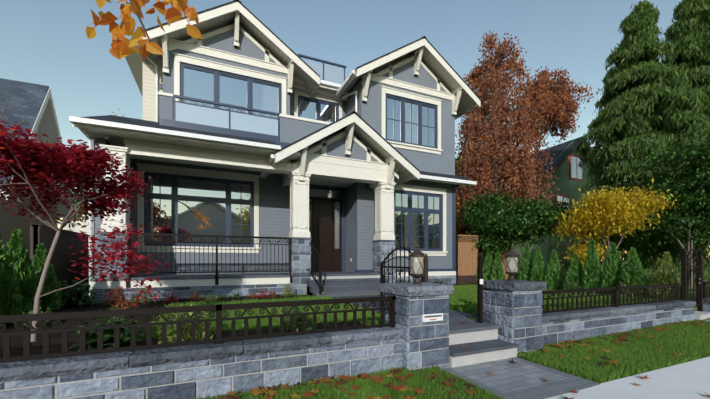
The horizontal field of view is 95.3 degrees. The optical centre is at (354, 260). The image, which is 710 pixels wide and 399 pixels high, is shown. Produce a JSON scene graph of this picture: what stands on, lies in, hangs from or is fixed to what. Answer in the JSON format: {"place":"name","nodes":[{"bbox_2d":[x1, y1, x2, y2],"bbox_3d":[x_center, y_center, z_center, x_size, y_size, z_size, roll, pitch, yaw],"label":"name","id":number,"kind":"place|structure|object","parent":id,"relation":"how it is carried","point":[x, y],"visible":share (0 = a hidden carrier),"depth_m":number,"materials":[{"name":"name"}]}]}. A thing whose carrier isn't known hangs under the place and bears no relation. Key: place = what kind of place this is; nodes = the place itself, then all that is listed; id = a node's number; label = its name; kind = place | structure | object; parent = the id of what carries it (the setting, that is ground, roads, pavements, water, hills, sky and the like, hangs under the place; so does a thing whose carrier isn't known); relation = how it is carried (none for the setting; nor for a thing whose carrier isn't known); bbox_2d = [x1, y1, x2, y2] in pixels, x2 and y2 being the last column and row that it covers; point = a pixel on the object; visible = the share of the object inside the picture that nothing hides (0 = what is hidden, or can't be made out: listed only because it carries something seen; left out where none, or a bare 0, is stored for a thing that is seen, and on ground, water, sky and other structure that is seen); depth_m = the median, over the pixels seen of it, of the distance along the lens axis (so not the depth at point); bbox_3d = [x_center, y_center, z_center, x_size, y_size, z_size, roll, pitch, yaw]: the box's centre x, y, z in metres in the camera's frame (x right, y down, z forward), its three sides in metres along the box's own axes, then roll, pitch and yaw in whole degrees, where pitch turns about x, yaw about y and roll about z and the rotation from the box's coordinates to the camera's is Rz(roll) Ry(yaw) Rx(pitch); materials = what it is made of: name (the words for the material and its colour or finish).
{"place":"outdoors","nodes":[
{"label":"outdoors","id":0,"kind":"place"},
{"bbox_2d":[0,283,696,357],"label":"yard ground","id":1,"kind":"structure","parent":0,"point":[36,347],"depth_m":4.60,"materials":[{"name":"green plant"}]},
{"bbox_2d":[0,235,24,324],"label":"thuja","id":2,"kind":"object","parent":1,"relation":"on","point":[10,301],"visible":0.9,"depth_m":4.77,"materials":[{"name":"green plant"}]},
{"bbox_2d":[5,228,40,313],"bbox_3d":[-5.618,0.233,5.384,0.600,1.551,0.579,0,0,-12],"label":"thuja","id":3,"kind":"object","parent":1,"relation":"on","point":[23,271],"visible":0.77,"depth_m":5.34,"materials":[{"name":"green plant"}]},
{"bbox_2d":[14,306,57,326],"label":"shrub stems","id":4,"kind":"object","parent":1,"relation":"on","point":[31,312],"visible":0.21,"depth_m":4.68,"materials":[{"name":"green plant"}]},
{"bbox_2d":[31,243,61,311],"bbox_3d":[-5.850,0.349,6.036,0.604,1.349,0.595,0,0,-24],"label":"thuja","id":5,"kind":"object","parent":1,"relation":"on","point":[51,284],"visible":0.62,"depth_m":5.99,"materials":[{"name":"green plant"}]},
{"bbox_2d":[30,224,87,296],"bbox_3d":[-8.133,0.135,10.717,0.150,1.680,9.700,0,0,-24],"label":"wooden fence side","id":6,"kind":"object","parent":1,"relation":"on","point":[62,262],"visible":0.15,"depth_m":7.40,"materials":[{"name":"brown wood"}]},
{"bbox_2d":[59,279,99,306],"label":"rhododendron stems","id":7,"kind":"object","parent":1,"relation":"on","point":[76,296],"visible":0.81,"depth_m":6.61,"materials":[{"name":"green plant"}]},
{"bbox_2d":[0,86,170,341],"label":"red maple tree","id":8,"kind":"object","parent":1,"relation":"on","point":[41,165],"visible":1,"depth_m":3.98,"materials":[{"name":"red plant"}]},
{"bbox_2d":[68,308,143,350],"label":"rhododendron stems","id":9,"kind":"object","parent":1,"relation":"on","point":[108,336],"visible":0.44,"depth_m":3.50,"materials":[{"name":"green plant"}]},
{"bbox_2d":[98,286,131,305],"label":"orange shrub stems","id":10,"kind":"object","parent":1,"relation":"on","point":[113,299],"visible":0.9,"depth_m":6.79,"materials":[{"name":"brown plant"}]},
{"bbox_2d":[111,299,137,309],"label":"shrub stems","id":11,"kind":"object","parent":1,"relation":"on","point":[122,305],"visible":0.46,"depth_m":5.66,"materials":[{"name":"brown plant"}]},
{"bbox_2d":[131,284,159,303],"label":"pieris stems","id":12,"kind":"object","parent":1,"relation":"on","point":[143,299],"visible":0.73,"depth_m":7.07,"materials":[{"name":"green plant"}]},
{"bbox_2d":[161,290,180,301],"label":"low shrub stems","id":13,"kind":"object","parent":1,"relation":"on","point":[171,298],"visible":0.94,"depth_m":7.44,"materials":[{"name":"brown plant"}]},
{"bbox_2d":[156,303,215,343],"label":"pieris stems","id":14,"kind":"object","parent":1,"relation":"on","point":[186,335],"visible":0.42,"depth_m":3.57,"materials":[{"name":"green plant"}]},
{"bbox_2d":[188,291,201,300],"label":"low shrub stems","id":15,"kind":"object","parent":1,"relation":"on","point":[196,297],"visible":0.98,"depth_m":7.72,"materials":[{"name":"brown plant"}]},
{"bbox_2d":[203,293,219,300],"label":"low shrub stems","id":16,"kind":"object","parent":1,"relation":"on","point":[212,298],"visible":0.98,"depth_m":7.64,"materials":[{"name":"green plant"}]},
{"bbox_2d":[217,294,227,298],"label":"low shrub stems","id":17,"kind":"object","parent":1,"relation":"on","point":[222,296],"visible":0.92,"depth_m":8.01,"materials":[{"name":"green plant"}]},
{"bbox_2d":[232,291,243,298],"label":"low shrub stems","id":18,"kind":"object","parent":1,"relation":"on","point":[238,295],"visible":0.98,"depth_m":8.11,"materials":[{"name":"green"}]},
{"bbox_2d":[246,291,256,297],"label":"low shrub stems","id":19,"kind":"object","parent":1,"relation":"on","point":[253,294],"visible":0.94,"depth_m":8.23,"materials":[{"name":"brown plant"}]},
{"bbox_2d":[255,289,269,298],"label":"low shrub stems","id":20,"kind":"object","parent":1,"relation":"on","point":[263,294],"visible":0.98,"depth_m":8.21,"materials":[{"name":"brown plant"}]},
{"bbox_2d":[267,291,276,296],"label":"low shrub stems","id":21,"kind":"object","parent":1,"relation":"on","point":[273,294],"visible":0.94,"depth_m":8.44,"materials":[{"name":"brown plant"}]},
{"bbox_2d":[69,0,480,302],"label":"house","id":22,"kind":"structure","parent":1,"relation":"on","point":[365,252],"depth_m":10.19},
{"bbox_2d":[126,233,321,293],"bbox_3d":[-3.160,0.105,8.093,4.475,1.520,1.180,0,0,-24],"label":"porch railing","id":23,"kind":"object","parent":22,"relation":"attached to","point":[219,237],"visible":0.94,"depth_m":8.45,"materials":[{"name":"black metal"}]},
{"bbox_2d":[177,98,275,117],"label":"house balcony scrolls","id":24,"kind":"object","parent":22,"relation":"attached to","point":[232,108],"visible":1,"depth_m":9.54,"materials":[{"name":"black metal"}]},
{"bbox_2d":[72,2,480,271],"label":"house trim","id":25,"kind":"structure","parent":22,"relation":"attached to","point":[306,165],"depth_m":9.94,"materials":[{"name":"beige wood"}]},
{"bbox_2d":[144,62,441,250],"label":"house windows","id":26,"kind":"structure","parent":22,"relation":"in","point":[183,204],"depth_m":10.36,"materials":[{"name":"glass"}]},
{"bbox_2d":[281,283,293,296],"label":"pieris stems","id":27,"kind":"object","parent":1,"relation":"on","point":[288,293],"visible":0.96,"depth_m":8.34,"materials":[{"name":"green plant"}]},
{"bbox_2d":[277,306,312,331],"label":"yard shrub stems","id":28,"kind":"object","parent":1,"relation":"on","point":[298,322],"visible":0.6,"depth_m":4.37,"materials":[{"name":"green plant"}]},
{"bbox_2d":[380,282,453,373],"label":"pillar","id":29,"kind":"structure","parent":1,"relation":"on","point":[422,316],"depth_m":3.95,"materials":[{"name":"stone"}]},
{"bbox_2d":[410,243,424,284],"bbox_3d":[0.816,0.042,4.251,0.200,0.545,0.195,0,0,-24],"label":"lantern","id":30,"kind":"object","parent":29,"relation":"on","point":[417,255],"visible":1,"depth_m":4.18,"materials":[{"name":"white glass"}]},
{"bbox_2d":[331,295,518,367],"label":"steps","id":31,"kind":"structure","parent":1,"relation":"on","point":[482,342],"depth_m":4.48,"materials":[{"name":"stone"}]},
{"bbox_2d":[380,242,483,322],"bbox_3d":[1.069,0.430,5.066,1.741,1.460,0.732,0,0,28],"label":"metal gate","id":32,"kind":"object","parent":31,"relation":"on","point":[424,278],"visible":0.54,"depth_m":4.99,"materials":[{"name":"brown metal"}]},
{"bbox_2d":[434,279,447,284],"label":"shrub stems","id":33,"kind":"object","parent":1,"relation":"on","point":[438,282],"visible":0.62,"depth_m":11.91,"materials":[{"name":"green plant"}]},
{"bbox_2d":[456,193,482,241],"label":"tree","id":34,"kind":"object","parent":1,"relation":"on","point":[458,222],"visible":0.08,"depth_m":16.46,"materials":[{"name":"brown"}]},
{"bbox_2d":[476,247,484,279],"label":"thuja row","id":35,"kind":"object","parent":1,"relation":"on","point":[481,251],"visible":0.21,"depth_m":13.69,"materials":[{"name":"green plant"}]},
{"bbox_2d":[455,234,511,283],"bbox_3d":[5.677,-0.040,14.067,3.650,2.030,0.360,0,0,-24],"label":"wooden fence","id":36,"kind":"object","parent":1,"relation":"on","point":[467,252],"visible":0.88,"depth_m":13.48,"materials":[{"name":"brown wood"}]},
{"bbox_2d":[483,248,493,279],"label":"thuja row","id":37,"kind":"object","parent":1,"relation":"on","point":[488,264],"visible":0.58,"depth_m":13.16,"materials":[{"name":"green plant"}]},
{"bbox_2d":[490,251,505,279],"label":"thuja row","id":38,"kind":"object","parent":1,"relation":"on","point":[497,270],"visible":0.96,"depth_m":12.70,"materials":[{"name":"green plant"}]},
{"bbox_2d":[483,279,546,353],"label":"pillar","id":39,"kind":"structure","parent":1,"relation":"on","point":[513,309],"depth_m":4.66,"materials":[{"name":"stone"}]},
{"bbox_2d":[505,246,518,280],"bbox_3d":[2.393,0.042,4.937,0.200,0.545,0.195,0,0,-24],"label":"lantern","id":40,"kind":"object","parent":39,"relation":"on","point":[511,260],"visible":1,"depth_m":4.88,"materials":[{"name":"white glass"}]},
{"bbox_2d":[469,191,571,256],"bbox_3d":[6.898,-0.900,13.589,4.348,3.898,3.614,0,0,-24],"label":"tree","id":41,"kind":"object","parent":1,"relation":"on","point":[528,219],"visible":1,"depth_m":13.13,"materials":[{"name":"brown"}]},
{"bbox_2d":[516,243,532,280],"bbox_3d":[6.193,0.178,11.697,0.687,1.673,0.669,0,0,-24],"label":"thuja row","id":42,"kind":"object","parent":1,"relation":"on","point":[525,266],"visible":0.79,"depth_m":11.58,"materials":[{"name":"green plant"}]},
{"bbox_2d":[529,246,545,281],"bbox_3d":[6.353,0.254,11.218,0.552,1.525,0.554,0,0,-24],"label":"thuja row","id":43,"kind":"object","parent":1,"relation":"on","point":[538,271],"visible":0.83,"depth_m":11.12,"materials":[{"name":"green plant"}]},
{"bbox_2d":[544,249,563,289],"bbox_3d":[6.635,0.329,10.800,0.627,1.405,0.589,0,0,-24],"label":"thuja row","id":44,"kind":"object","parent":1,"relation":"on","point":[553,279],"visible":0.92,"depth_m":10.67,"materials":[{"name":"green plant"}]},
{"bbox_2d":[560,279,582,292],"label":"shrub stems","id":45,"kind":"object","parent":1,"relation":"on","point":[572,286],"visible":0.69,"depth_m":9.70,"materials":[{"name":"green plant"}]},
{"bbox_2d":[564,254,583,288],"bbox_3d":[6.888,0.397,10.092,0.657,1.254,0.689,0,0,-24],"label":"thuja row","id":46,"kind":"object","parent":1,"relation":"on","point":[575,271],"visible":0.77,"depth_m":9.99,"materials":[{"name":"green plant"}]},
{"bbox_2d":[580,239,601,292],"bbox_3d":[7.034,0.187,9.623,0.551,1.708,0.543,0,0,-24],"label":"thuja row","id":47,"kind":"object","parent":1,"relation":"on","point":[591,275],"visible":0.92,"depth_m":9.52,"materials":[{"name":"green plant"}]},
{"bbox_2d":[600,242,622,293],"bbox_3d":[7.334,0.254,9.212,0.613,1.540,0.628,0,0,-24],"label":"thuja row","id":48,"kind":"object","parent":1,"relation":"on","point":[611,272],"visible":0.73,"depth_m":9.11,"materials":[{"name":"green plant"}]},
{"bbox_2d":[619,277,640,295],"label":"shrub stems","id":49,"kind":"object","parent":1,"relation":"on","point":[628,281],"visible":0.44,"depth_m":8.44,"materials":[{"name":"green plant"}]},
{"bbox_2d":[617,247,648,296],"bbox_3d":[7.486,0.333,8.727,0.690,1.401,0.674,0,0,-24],"label":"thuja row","id":50,"kind":"object","parent":1,"relation":"on","point":[632,269],"visible":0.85,"depth_m":8.60,"materials":[{"name":"green plant"}]},
{"bbox_2d":[653,251,679,298],"bbox_3d":[7.738,0.395,8.030,0.538,1.256,0.549,0,0,-24],"label":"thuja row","id":51,"kind":"object","parent":1,"relation":"on","point":[667,273],"visible":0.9,"depth_m":7.94,"materials":[{"name":"green plant"}]},
{"bbox_2d":[0,0,709,260],"label":"sky","id":52,"kind":"structure","parent":0,"point":[43,42],"materials":[{"name":"blue"}]},
{"bbox_2d":[137,284,667,339],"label":"yard grass","id":53,"kind":"structure","parent":0,"point":[463,298],"depth_m":6.13,"materials":[{"name":"green plant"}]},
{"bbox_2d":[193,319,709,398],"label":"boulevard lawn","id":54,"kind":"structure","parent":0,"point":[533,362],"depth_m":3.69,"materials":[{"name":"green plant"}]},
{"bbox_2d":[86,0,202,59],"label":"tree leaves","id":55,"kind":"object","parent":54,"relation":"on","point":[122,45],"visible":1,"depth_m":2.48,"materials":[{"name":"orange plant"}]},
{"bbox_2d":[158,290,709,398],"bbox_3d":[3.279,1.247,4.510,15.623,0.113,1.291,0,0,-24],"label":"fallen leaves","id":56,"kind":"object","parent":54,"relation":"on","point":[336,383],"visible":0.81,"depth_m":3.46,"materials":[{"name":"plant"}]},
{"bbox_2d":[440,357,599,398],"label":"paver path","id":57,"kind":"structure","parent":0,"point":[520,378],"depth_m":3.64,"materials":[{"name":"grey stone"}]},
{"bbox_2d":[545,357,709,398],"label":"sidewalk pavement","id":58,"kind":"structure","parent":0,"point":[689,380],"depth_m":3.45,"materials":[{"name":"concrete"}]},
{"bbox_2d":[563,267,709,295],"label":"neighbour ground","id":59,"kind":"structure","parent":0,"point":[654,278],"depth_m":18.63,"materials":[{"name":"green plant"}]},
{"bbox_2d":[0,78,77,258],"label":"neighbour house","id":60,"kind":"structure","parent":59,"relation":"on","point":[41,111],"depth_m":7.97,"materials":[{"name":"paint"}]},
{"bbox_2d":[56,192,87,228],"bbox_3d":[-24.404,-4.124,22.074,10.696,10.351,10.196,0,0,-24],"label":"tree wood","id":61,"kind":"object","parent":59,"relation":"on","point":[76,201],"visible":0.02,"depth_m":22.89,"materials":[{"name":"green plant"}]},
{"bbox_2d":[455,148,509,175],"bbox_3d":[14.056,-6.447,39.616,12.262,14.995,15.447,0,0,-42],"label":"tree","id":62,"kind":"object","parent":59,"relation":"on","point":[460,160],"visible":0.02,"depth_m":38.47,"materials":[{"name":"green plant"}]},
{"bbox_2d":[455,30,559,251],"bbox_3d":[7.522,-5.234,16.735,5.249,12.573,5.447,0,0,-24],"label":"tree","id":63,"kind":"object","parent":59,"relation":"on","point":[484,166],"visible":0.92,"depth_m":15.96,"materials":[{"name":"leaves"},{"name":"twig"},{"name":"bark"}]},
{"bbox_2d":[456,185,564,248],"bbox_3d":[7.062,-1.333,15.418,5.498,4.765,4.666,0,0,-24],"label":"tree","id":64,"kind":"object","parent":59,"relation":"on","point":[490,206],"visible":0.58,"depth_m":14.83,"materials":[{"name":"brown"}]},
{"bbox_2d":[456,137,603,274],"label":"neighboring house","id":65,"kind":"structure","parent":59,"relation":"on","point":[568,173],"depth_m":22.74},
{"bbox_2d":[515,66,597,166],"bbox_3d":[9.844,-4.578,17.521,4.566,11.294,4.525,0,0,-24],"label":"tree","id":66,"kind":"object","parent":59,"relation":"on","point":[558,102],"visible":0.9,"depth_m":16.61,"materials":[{"name":"leaves"},{"name":"twig"},{"name":"bark"}]},
{"bbox_2d":[564,68,656,269],"bbox_3d":[16.852,-5.709,20.660,6.584,13.508,6.184,0,0,-24],"label":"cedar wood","id":67,"kind":"object","parent":59,"relation":"on","point":[590,127],"visible":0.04,"depth_m":21.02,"materials":[{"name":"green plant"}]},
{"bbox_2d":[539,178,689,266],"bbox_3d":[9.155,-0.835,11.660,2.878,3.766,4.090,0,0,-35],"label":"yellow-leaved tree","id":68,"kind":"object","parent":59,"relation":"on","point":[601,214],"visible":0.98,"depth_m":11.38,"materials":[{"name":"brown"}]},
{"bbox_2d":[551,0,709,284],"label":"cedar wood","id":69,"kind":"object","parent":59,"relation":"on","point":[639,114],"visible":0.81,"depth_m":14.96,"materials":[{"name":"green plant"}]},
{"bbox_2d":[614,0,709,281],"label":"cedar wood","id":70,"kind":"object","parent":59,"relation":"on","point":[688,32],"visible":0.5,"depth_m":15.28,"materials":[{"name":"green plant"}]},
{"bbox_2d":[619,171,709,288],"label":"tree","id":71,"kind":"object","parent":59,"relation":"on","point":[697,202],"visible":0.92,"depth_m":11.82,"materials":[{"name":"green plant"}]},
{"bbox_2d":[625,132,709,217],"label":"tree","id":72,"kind":"object","parent":59,"relation":"on","point":[699,160],"visible":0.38,"depth_m":12.40,"materials":[{"name":"green plant"}]},
{"label":"terrain","id":73,"kind":"structure","parent":0,"visible":0},
{"bbox_2d":[58,188,87,227],"bbox_3d":[-23.994,-4.955,34.664,11.414,12.026,11.274,0,0,-3],"label":"tree wood","id":74,"kind":"object","parent":73,"relation":"on","point":[80,219],"depth_m":31.12,"materials":[{"name":"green plant"}]},
{"bbox_2d":[64,194,87,233],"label":"house","id":75,"kind":"structure","parent":73,"relation":"on","point":[77,228],"depth_m":38.10,"materials":[{"name":"white paint"}]},
{"bbox_2d":[0,297,709,398],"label":"wall stone","id":76,"kind":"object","parent":73,"relation":"on","point":[202,370],"visible":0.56,"depth_m":3.24,"materials":[{"name":"stone"}]},
{"bbox_2d":[0,296,395,361],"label":"iron fence","id":77,"kind":"object","parent":76,"relation":"on","point":[219,319],"visible":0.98,"depth_m":3.16,"materials":[{"name":"black metal"}]},
{"bbox_2d":[541,282,709,312],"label":"iron fence","id":78,"kind":"object","parent":76,"relation":"on","point":[614,297],"visible":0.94,"depth_m":6.00,"materials":[{"name":"black metal"}]},
{"bbox_2d":[681,246,709,321],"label":"gate","id":79,"kind":"structure","parent":73,"relation":"on","point":[700,313],"depth_m":7.15,"materials":[{"name":"black metal"}]}
]}

